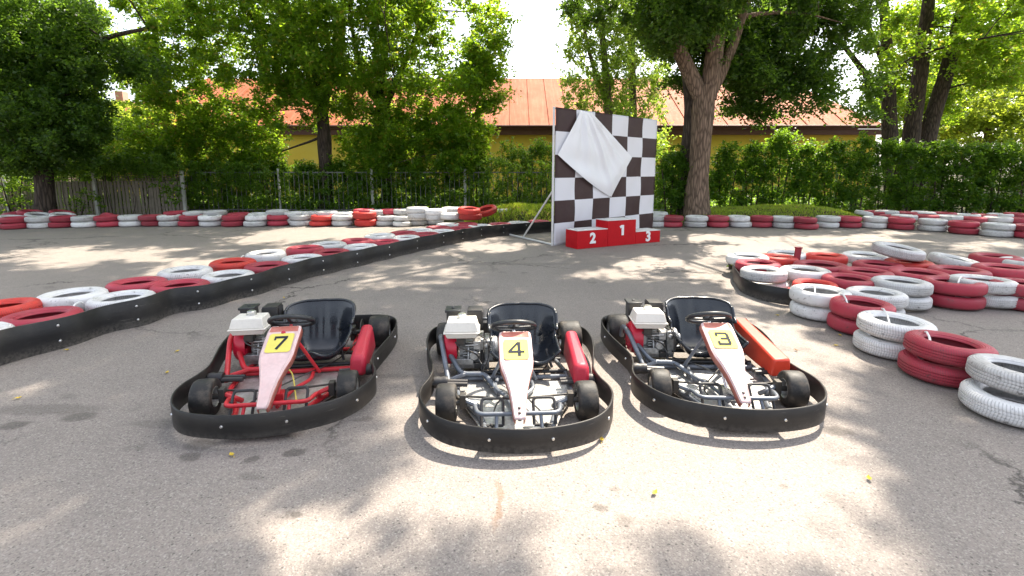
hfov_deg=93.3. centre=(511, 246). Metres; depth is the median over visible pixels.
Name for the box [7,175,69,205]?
fence bush
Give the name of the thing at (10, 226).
tyre
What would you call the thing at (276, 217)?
tyre
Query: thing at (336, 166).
bush
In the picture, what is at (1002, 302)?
tyre
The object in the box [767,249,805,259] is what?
tyre
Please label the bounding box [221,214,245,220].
tyre
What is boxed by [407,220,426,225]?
tyre
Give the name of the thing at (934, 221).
tyre
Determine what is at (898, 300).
tyre
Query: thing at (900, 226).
tyre
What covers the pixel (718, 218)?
tyre
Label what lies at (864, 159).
hedge shrub
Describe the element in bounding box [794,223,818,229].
tyre
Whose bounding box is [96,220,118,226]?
tyre
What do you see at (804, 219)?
tyre
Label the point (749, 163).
hedge shrub
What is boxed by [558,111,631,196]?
white cloth
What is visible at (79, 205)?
bush
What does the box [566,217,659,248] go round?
podium
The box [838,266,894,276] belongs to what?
tyre
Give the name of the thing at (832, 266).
tyre
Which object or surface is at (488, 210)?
tyre
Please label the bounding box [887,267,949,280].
tyre
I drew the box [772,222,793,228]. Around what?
tyre
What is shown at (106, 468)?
asphalt ground
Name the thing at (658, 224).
tyre
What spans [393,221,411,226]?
tyre
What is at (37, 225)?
tyre
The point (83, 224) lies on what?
tyre
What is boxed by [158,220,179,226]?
tyre
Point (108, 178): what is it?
fence bush
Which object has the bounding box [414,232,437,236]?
tyre
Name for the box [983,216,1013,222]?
tyre
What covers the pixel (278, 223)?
tyre
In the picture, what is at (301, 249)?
tyre
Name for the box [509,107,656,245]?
chequered backdrop
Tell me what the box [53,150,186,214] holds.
ivy
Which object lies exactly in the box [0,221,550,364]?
belt barrier
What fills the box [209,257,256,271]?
tyre
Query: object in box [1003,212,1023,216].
tyre
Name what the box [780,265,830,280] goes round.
tyre
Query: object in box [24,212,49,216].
tyre
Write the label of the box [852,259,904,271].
tyre
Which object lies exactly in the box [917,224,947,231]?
tyre
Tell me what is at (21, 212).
tyre
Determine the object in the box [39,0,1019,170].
sky
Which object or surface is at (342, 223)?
tyre
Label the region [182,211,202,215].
tyre
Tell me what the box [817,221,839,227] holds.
tyre
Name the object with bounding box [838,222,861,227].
tyre
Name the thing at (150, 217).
tyre
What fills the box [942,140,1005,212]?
hedge shrub
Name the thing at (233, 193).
bush
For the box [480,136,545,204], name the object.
bush
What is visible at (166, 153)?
fence bush
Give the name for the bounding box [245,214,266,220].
tyre
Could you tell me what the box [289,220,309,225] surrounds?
tyre
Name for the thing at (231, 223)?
tyre
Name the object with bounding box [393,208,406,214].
tyre
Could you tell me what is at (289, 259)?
tyre
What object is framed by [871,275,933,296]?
tyre
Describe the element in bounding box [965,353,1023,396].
tyre
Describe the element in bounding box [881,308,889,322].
cable strap
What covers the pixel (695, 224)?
tyre
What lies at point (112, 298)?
tyre
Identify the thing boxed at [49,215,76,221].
tyre
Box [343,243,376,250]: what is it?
tyre
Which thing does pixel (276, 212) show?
tyre
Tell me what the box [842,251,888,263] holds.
tyre
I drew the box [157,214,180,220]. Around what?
tyre
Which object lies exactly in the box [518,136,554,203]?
bush
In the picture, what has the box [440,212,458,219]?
tyre
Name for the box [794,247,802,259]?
stub post
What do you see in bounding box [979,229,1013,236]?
tyre
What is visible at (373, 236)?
tyre
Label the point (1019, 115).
bushy tree
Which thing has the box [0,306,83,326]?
tyre
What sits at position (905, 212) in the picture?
tyre
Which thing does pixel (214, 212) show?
tyre
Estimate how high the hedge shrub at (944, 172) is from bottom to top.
2.638 m
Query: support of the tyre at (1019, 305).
on the asphalt ground at (106, 468)
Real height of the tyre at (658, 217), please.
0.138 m
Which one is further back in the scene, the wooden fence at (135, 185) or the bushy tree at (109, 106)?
the bushy tree at (109, 106)
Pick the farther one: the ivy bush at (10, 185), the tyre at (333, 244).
the ivy bush at (10, 185)
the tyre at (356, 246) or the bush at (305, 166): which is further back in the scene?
the bush at (305, 166)
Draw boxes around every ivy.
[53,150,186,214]
[178,160,275,211]
[271,166,474,210]
[469,155,554,207]
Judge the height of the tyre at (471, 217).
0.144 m
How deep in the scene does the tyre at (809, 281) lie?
5.42 m
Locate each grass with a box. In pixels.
[464,202,551,223]
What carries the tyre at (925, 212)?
on the asphalt ground at (106, 468)
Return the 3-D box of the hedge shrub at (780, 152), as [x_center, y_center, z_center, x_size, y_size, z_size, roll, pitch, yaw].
[8.872,-2.453,16.076,1.878,3.106,1.414,4,10,26]
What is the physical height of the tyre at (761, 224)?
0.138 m
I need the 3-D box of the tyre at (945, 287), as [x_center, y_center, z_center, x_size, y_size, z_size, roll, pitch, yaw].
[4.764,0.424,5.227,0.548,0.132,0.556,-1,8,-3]
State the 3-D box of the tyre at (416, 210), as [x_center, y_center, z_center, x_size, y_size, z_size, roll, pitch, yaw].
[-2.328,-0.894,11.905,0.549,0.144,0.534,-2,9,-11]
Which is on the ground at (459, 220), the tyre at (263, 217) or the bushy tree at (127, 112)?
the bushy tree at (127, 112)
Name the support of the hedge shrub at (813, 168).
on the ground at (459, 220)
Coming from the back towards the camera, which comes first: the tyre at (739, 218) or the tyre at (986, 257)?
the tyre at (739, 218)
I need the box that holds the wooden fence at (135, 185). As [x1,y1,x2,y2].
[0,171,188,214]
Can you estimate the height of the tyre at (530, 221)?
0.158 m
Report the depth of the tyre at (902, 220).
11.83 m
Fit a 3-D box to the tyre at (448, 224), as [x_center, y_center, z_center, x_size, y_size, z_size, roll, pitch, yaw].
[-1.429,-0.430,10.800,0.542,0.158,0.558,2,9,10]
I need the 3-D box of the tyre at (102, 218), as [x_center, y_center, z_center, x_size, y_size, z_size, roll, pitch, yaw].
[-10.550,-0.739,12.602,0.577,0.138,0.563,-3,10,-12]
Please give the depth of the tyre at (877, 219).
12.12 m
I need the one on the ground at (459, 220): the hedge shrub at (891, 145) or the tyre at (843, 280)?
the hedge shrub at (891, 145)
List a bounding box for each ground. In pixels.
[0,173,1022,222]
[0,222,1023,575]
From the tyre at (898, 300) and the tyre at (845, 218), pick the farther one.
the tyre at (845, 218)
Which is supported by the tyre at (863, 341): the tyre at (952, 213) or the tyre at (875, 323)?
the tyre at (875, 323)
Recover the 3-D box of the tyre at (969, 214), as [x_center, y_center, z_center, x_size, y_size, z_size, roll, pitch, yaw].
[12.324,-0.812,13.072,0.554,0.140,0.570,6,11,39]
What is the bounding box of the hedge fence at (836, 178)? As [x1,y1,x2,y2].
[710,166,1020,211]
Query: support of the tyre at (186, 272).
on the asphalt ground at (106, 468)
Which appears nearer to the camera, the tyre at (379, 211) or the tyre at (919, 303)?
the tyre at (919, 303)
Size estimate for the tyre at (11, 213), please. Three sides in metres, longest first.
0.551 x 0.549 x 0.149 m
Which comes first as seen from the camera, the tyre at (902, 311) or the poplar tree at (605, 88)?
the tyre at (902, 311)
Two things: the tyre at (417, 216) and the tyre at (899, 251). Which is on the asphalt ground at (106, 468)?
the tyre at (417, 216)
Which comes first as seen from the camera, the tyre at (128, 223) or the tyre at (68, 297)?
the tyre at (68, 297)
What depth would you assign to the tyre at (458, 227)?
10.40 m
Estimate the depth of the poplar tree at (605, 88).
19.48 m
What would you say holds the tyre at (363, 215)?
on the tyre at (364, 223)
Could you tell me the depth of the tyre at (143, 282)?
5.17 m
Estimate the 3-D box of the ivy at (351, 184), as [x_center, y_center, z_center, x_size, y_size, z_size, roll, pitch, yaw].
[-4.589,-1.874,16.192,6.785,1.649,0.774,0,9,0]
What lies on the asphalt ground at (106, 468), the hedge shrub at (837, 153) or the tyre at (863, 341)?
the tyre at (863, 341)
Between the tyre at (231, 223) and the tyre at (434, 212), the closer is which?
the tyre at (434, 212)
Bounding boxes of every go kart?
[170,298,397,438]
[418,302,613,453]
[601,296,827,432]
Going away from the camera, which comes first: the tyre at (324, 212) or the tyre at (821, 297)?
the tyre at (821, 297)
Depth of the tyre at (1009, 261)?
6.34 m
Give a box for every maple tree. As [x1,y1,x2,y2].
[86,0,370,210]
[260,0,522,201]
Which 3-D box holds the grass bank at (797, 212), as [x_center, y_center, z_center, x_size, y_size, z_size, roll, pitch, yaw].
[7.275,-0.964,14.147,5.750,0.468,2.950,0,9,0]
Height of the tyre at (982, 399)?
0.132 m
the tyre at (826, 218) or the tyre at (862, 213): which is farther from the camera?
the tyre at (862, 213)
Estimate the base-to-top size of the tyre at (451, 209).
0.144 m
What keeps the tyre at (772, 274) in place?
on the tyre at (785, 284)
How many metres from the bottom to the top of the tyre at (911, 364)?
0.132 m
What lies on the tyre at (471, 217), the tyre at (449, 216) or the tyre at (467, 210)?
the tyre at (467, 210)
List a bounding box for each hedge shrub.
[709,140,755,206]
[729,139,782,206]
[753,126,810,204]
[782,137,834,207]
[809,135,861,212]
[834,130,888,212]
[857,136,919,210]
[884,138,945,210]
[908,138,970,212]
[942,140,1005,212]
[965,135,1023,212]
[996,146,1023,212]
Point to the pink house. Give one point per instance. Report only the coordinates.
(123, 95)
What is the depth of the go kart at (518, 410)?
2.95 m
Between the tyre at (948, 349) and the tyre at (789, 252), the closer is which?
the tyre at (948, 349)
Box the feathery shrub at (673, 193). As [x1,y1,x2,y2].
[653,143,692,215]
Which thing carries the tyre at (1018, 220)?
on the asphalt ground at (106, 468)
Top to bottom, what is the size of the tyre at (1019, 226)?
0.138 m
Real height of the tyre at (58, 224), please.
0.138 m
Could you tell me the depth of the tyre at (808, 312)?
4.70 m
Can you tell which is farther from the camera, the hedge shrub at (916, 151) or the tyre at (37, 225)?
the hedge shrub at (916, 151)
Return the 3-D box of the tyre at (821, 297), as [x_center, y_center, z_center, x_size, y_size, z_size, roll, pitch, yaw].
[3.079,0.489,4.836,0.534,0.132,0.549,-3,9,-15]
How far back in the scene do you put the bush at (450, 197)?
17.27 m
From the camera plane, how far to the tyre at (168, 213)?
12.88 m
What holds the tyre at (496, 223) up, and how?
on the asphalt ground at (106, 468)
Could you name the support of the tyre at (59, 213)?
on the tyre at (62, 218)
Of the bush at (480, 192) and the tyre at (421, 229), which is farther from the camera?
the bush at (480, 192)
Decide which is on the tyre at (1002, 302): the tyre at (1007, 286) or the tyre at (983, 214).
the tyre at (1007, 286)
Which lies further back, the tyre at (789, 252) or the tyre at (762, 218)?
the tyre at (762, 218)
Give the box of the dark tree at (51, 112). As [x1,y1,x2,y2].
[0,0,178,212]
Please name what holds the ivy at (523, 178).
attached to the metal fence at (339, 209)
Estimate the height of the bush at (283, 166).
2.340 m
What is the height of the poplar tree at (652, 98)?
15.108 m
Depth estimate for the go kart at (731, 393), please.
3.12 m
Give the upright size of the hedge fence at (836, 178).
1.620 m
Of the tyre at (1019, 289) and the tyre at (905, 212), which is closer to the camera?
the tyre at (1019, 289)
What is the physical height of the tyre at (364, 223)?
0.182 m
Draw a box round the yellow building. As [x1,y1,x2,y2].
[108,78,880,195]
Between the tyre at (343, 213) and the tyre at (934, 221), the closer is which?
the tyre at (934, 221)
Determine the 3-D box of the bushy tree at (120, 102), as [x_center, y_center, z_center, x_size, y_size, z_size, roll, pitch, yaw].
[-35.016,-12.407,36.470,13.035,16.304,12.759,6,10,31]
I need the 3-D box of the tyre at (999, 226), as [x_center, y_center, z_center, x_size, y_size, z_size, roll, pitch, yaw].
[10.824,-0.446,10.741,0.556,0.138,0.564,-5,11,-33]
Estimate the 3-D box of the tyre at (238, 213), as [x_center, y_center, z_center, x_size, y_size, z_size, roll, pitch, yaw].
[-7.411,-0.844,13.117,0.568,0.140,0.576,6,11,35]
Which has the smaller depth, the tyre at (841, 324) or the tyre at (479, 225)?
the tyre at (841, 324)
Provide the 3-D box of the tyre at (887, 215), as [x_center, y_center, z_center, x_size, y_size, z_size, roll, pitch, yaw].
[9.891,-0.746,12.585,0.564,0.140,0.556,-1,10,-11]
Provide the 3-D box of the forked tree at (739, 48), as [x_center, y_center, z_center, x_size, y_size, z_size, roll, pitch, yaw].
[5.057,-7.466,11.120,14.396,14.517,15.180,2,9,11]
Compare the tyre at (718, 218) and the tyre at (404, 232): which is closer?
the tyre at (404, 232)
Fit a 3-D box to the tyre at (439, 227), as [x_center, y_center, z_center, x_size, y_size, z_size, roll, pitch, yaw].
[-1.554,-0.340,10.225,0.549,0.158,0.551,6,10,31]
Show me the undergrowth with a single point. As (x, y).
(315, 206)
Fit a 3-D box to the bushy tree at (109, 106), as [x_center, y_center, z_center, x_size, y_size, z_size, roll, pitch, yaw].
[-29.211,-7.342,33.694,6.923,7.201,6.264,0,9,0]
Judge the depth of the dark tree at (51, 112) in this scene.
12.70 m
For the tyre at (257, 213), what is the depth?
12.92 m
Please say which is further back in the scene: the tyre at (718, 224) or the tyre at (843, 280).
the tyre at (718, 224)
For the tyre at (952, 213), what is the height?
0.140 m
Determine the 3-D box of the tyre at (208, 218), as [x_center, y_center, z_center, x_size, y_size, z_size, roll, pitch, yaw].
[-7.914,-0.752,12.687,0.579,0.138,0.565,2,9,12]
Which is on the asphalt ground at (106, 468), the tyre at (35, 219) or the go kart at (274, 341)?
the go kart at (274, 341)
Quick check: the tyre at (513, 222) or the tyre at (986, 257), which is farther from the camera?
the tyre at (513, 222)
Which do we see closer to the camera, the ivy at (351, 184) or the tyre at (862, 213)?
the tyre at (862, 213)
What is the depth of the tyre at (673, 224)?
12.34 m
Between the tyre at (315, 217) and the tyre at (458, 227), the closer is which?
the tyre at (458, 227)
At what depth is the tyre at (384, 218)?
12.60 m
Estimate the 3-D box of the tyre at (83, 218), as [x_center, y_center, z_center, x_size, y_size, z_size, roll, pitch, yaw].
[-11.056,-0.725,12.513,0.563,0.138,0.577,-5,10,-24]
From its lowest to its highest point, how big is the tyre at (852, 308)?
0.132 m
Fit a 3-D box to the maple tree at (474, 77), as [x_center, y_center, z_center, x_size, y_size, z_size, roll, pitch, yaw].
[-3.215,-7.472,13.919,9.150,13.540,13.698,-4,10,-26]
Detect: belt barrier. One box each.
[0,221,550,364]
[732,263,791,304]
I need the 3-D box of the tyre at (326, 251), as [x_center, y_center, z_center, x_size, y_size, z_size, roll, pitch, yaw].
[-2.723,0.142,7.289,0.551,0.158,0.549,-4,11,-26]
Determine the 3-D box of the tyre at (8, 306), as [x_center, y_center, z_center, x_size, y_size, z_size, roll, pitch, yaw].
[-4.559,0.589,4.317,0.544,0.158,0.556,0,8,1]
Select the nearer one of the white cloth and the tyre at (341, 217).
the white cloth
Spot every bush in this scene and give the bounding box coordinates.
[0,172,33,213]
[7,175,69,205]
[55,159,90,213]
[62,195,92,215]
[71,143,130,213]
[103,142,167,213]
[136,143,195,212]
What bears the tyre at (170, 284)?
on the asphalt ground at (106, 468)
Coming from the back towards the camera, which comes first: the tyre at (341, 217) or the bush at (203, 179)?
the bush at (203, 179)
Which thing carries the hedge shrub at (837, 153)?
on the ground at (459, 220)
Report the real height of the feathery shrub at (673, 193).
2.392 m
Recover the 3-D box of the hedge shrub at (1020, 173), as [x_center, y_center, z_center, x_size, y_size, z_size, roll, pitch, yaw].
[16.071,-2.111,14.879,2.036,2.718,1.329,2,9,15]
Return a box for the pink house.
[60,91,135,184]
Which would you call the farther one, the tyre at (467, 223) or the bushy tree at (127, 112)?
the bushy tree at (127, 112)
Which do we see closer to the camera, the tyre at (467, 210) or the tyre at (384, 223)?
the tyre at (467, 210)
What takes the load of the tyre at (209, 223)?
on the asphalt ground at (106, 468)
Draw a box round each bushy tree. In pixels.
[41,0,157,181]
[57,85,119,180]
[96,84,208,160]
[859,5,1023,188]
[928,62,1023,161]
[990,74,1023,192]
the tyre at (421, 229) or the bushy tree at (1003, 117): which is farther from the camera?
the bushy tree at (1003, 117)
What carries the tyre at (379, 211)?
on the tyre
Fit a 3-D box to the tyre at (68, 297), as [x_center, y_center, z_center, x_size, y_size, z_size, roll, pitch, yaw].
[-4.292,0.525,4.728,0.556,0.158,0.548,8,13,42]
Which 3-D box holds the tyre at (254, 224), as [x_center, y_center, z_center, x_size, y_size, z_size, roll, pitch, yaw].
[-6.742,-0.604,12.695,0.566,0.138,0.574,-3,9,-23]
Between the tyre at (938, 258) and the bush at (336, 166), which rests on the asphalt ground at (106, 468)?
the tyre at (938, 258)
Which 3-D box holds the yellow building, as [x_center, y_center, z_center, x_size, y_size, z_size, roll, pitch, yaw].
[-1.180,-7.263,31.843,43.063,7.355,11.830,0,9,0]
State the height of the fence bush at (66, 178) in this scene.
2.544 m
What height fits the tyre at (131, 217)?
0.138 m
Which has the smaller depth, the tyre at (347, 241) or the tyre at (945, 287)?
the tyre at (945, 287)
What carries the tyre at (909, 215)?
on the asphalt ground at (106, 468)
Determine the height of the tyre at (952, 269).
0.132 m
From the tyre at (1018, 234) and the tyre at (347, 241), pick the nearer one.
the tyre at (347, 241)
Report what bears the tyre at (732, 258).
on the asphalt ground at (106, 468)
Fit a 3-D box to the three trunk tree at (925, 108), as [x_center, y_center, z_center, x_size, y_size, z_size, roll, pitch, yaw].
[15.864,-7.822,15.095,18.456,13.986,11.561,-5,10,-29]
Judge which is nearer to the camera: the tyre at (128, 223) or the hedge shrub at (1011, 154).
the tyre at (128, 223)
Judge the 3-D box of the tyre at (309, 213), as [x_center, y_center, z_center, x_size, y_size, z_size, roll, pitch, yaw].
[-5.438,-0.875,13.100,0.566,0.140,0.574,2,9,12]
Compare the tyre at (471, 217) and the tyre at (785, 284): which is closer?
the tyre at (785, 284)
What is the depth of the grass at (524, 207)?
12.74 m
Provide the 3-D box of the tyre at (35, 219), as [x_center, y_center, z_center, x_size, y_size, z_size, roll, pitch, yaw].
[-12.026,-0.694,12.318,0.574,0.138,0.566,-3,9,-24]
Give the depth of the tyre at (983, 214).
12.81 m
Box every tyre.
[0,216,27,223]
[0,222,26,229]
[0,297,42,317]
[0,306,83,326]
[0,322,14,329]
[1,211,28,214]
[16,209,42,215]
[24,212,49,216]
[24,216,50,222]
[26,222,48,228]
[36,287,108,310]
[48,209,75,213]
[48,222,71,227]
[49,212,75,215]
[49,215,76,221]
[70,215,97,221]
[71,221,96,227]
[85,289,155,310]
[93,214,118,221]
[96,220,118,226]
[105,276,167,292]
[117,214,141,220]
[118,221,141,226]
[138,214,162,220]
[141,220,158,225]
[149,278,210,292]
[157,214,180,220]
[157,265,212,279]
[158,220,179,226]
[163,210,184,215]
[177,220,198,226]
[179,214,201,220]
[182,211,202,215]
[198,214,221,220]
[199,220,222,226]
[201,269,254,283]
[203,210,227,215]
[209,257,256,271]
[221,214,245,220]
[221,220,244,226]
[227,212,249,215]
[243,220,266,226]
[243,261,288,273]
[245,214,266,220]
[245,249,286,261]
[247,212,265,215]
[266,209,288,214]
[267,215,288,220]
[267,220,288,225]
[281,254,321,263]
[284,211,304,217]
[286,245,323,255]
[289,215,310,220]
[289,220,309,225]
[301,211,316,214]
[309,220,330,226]
[311,214,331,220]
[311,241,346,248]
[312,248,348,255]
[316,210,337,215]
[331,214,353,220]
[331,220,353,225]
[333,211,352,214]
[341,238,371,244]
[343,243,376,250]
[352,211,376,218]
[353,208,374,211]
[354,218,377,226]
[364,233,394,241]
[369,209,386,215]
[369,239,398,245]
[376,215,394,220]
[376,221,392,225]
[381,208,397,214]
[390,230,417,237]
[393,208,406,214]
[393,215,410,220]
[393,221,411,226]
[393,235,419,240]
[406,206,428,213]
[407,213,425,218]
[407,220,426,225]
[408,228,432,231]
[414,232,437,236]
[425,208,446,215]
[426,215,441,220]
[426,220,443,224]
[426,225,450,231]
[431,229,454,232]
[436,223,458,226]
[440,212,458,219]
[442,207,458,211]
[450,226,472,229]
[454,222,477,225]
[457,206,479,214]
[459,213,481,220]
[469,224,489,226]
[479,204,496,216]
[489,222,510,224]
[508,221,529,223]
[528,220,548,222]
[653,211,667,214]
[653,215,664,220]
[653,221,664,226]
[661,221,681,227]
[662,215,683,221]
[684,221,706,227]
[685,215,708,221]
[707,215,728,221]
[707,221,728,227]
[726,252,768,264]
[728,215,749,221]
[729,221,751,227]
[735,258,781,271]
[740,265,787,282]
[750,215,772,221]
[750,221,771,227]
[755,281,789,287]
[763,253,798,265]
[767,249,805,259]
[772,215,793,222]
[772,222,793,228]
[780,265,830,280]
[789,283,851,307]
[789,300,830,321]
[792,259,848,271]
[792,278,837,286]
[793,216,817,223]
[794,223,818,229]
[806,252,847,264]
[815,215,840,221]
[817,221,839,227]
[821,272,873,289]
[827,311,858,334]
[829,295,896,319]
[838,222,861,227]
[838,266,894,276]
[840,215,861,221]
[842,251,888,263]
[846,286,908,309]
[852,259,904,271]
[853,329,923,359]
[854,210,873,215]
[856,310,937,342]
[861,221,886,228]
[862,216,887,222]
[864,210,884,215]
[871,241,926,261]
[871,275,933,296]
[874,210,899,213]
[879,214,899,216]
[884,257,934,268]
[887,223,914,229]
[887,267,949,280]
[888,217,915,223]
[891,214,917,220]
[896,309,905,313]
[897,349,971,387]
[899,211,917,213]
[903,330,998,368]
[904,296,932,310]
[911,211,935,214]
[912,214,939,218]
[917,218,947,225]
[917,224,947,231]
[920,275,987,296]
[927,252,979,266]
[927,265,992,275]
[930,293,986,309]
[936,212,957,214]
[936,214,963,220]
[947,274,1018,294]
[948,220,979,227]
[948,227,979,234]
[955,294,1020,308]
[957,213,980,216]
[958,378,1023,428]
[963,216,987,223]
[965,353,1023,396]
[968,252,1023,262]
[971,213,997,216]
[971,262,1023,278]
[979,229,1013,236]
[981,222,1015,230]
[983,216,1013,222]
[986,213,1013,216]
[989,277,1023,297]
[989,294,1023,310]
[1000,256,1023,265]
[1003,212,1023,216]
[1011,217,1023,223]
[1013,231,1023,237]
[1015,223,1023,231]
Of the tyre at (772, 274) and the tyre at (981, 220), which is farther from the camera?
the tyre at (981, 220)
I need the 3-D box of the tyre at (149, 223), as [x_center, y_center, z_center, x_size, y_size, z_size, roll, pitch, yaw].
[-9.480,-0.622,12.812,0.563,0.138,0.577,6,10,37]
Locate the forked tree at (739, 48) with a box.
[555,0,906,216]
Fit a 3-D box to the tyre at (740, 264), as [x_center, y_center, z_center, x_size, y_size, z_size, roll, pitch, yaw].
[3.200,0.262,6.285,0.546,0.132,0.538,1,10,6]
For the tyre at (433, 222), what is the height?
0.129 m
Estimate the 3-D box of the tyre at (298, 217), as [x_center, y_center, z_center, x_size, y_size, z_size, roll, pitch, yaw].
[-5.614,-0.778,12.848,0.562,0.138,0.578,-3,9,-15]
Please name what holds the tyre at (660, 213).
on the ground at (459, 220)
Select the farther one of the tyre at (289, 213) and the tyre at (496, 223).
the tyre at (289, 213)
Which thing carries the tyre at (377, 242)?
on the asphalt ground at (106, 468)
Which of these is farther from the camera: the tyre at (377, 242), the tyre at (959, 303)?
the tyre at (377, 242)
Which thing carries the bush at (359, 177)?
on the ground at (459, 220)
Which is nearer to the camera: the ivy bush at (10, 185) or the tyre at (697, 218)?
the tyre at (697, 218)
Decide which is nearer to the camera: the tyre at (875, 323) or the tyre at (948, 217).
the tyre at (875, 323)
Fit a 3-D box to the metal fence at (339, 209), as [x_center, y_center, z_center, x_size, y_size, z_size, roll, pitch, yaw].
[-2.844,-1.888,16.442,16.391,1.500,0.092,0,9,0]
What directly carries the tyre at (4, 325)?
on the asphalt ground at (106, 468)
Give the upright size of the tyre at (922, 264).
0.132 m
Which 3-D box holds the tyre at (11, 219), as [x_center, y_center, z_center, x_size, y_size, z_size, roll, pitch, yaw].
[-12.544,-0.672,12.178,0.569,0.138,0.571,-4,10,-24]
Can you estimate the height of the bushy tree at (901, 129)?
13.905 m
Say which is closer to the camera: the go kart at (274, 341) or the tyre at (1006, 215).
the go kart at (274, 341)
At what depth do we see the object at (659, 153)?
17.28 m
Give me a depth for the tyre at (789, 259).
6.57 m
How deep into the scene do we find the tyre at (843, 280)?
5.42 m
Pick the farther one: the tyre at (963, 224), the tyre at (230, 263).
the tyre at (963, 224)
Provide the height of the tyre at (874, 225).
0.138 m
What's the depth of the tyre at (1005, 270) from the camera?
5.85 m
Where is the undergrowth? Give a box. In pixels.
[58,194,885,212]
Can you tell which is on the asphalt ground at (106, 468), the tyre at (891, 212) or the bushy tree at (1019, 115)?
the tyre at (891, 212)
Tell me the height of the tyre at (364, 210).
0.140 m
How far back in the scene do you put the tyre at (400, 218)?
12.53 m
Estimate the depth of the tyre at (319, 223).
12.55 m
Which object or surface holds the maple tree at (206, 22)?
on the ground at (459, 220)
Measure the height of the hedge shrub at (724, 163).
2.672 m
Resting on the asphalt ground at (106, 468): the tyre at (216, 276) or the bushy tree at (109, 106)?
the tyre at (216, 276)
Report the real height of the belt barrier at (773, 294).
0.201 m
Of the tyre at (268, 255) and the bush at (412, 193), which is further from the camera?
the bush at (412, 193)
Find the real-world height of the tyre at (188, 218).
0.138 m
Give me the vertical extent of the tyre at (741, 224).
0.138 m
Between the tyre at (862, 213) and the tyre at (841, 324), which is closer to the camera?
the tyre at (841, 324)
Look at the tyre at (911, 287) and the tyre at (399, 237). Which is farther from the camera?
the tyre at (399, 237)
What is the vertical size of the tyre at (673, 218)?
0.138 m
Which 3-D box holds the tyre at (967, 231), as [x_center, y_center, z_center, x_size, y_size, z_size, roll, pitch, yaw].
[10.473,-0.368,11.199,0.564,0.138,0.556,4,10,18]
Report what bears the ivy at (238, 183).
attached to the metal fence at (339, 209)
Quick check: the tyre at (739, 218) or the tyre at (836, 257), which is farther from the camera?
the tyre at (739, 218)
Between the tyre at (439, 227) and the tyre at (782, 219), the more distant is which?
the tyre at (782, 219)
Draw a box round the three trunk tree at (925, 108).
[844,0,1023,207]
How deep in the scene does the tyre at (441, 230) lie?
9.87 m
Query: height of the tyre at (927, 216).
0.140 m
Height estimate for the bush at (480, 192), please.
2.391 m
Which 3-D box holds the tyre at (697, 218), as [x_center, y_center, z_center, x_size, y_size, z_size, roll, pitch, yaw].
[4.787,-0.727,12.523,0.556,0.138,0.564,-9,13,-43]
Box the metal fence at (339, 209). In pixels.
[186,169,667,212]
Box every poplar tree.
[551,0,644,116]
[609,0,681,162]
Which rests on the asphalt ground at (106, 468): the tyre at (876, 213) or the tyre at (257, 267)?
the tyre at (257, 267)
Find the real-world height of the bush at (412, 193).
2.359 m
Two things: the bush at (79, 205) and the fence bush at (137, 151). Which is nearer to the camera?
the bush at (79, 205)
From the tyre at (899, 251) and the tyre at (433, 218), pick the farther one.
the tyre at (433, 218)
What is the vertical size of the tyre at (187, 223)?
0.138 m
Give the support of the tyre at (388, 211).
on the tyre
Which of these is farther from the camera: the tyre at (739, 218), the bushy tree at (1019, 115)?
the bushy tree at (1019, 115)

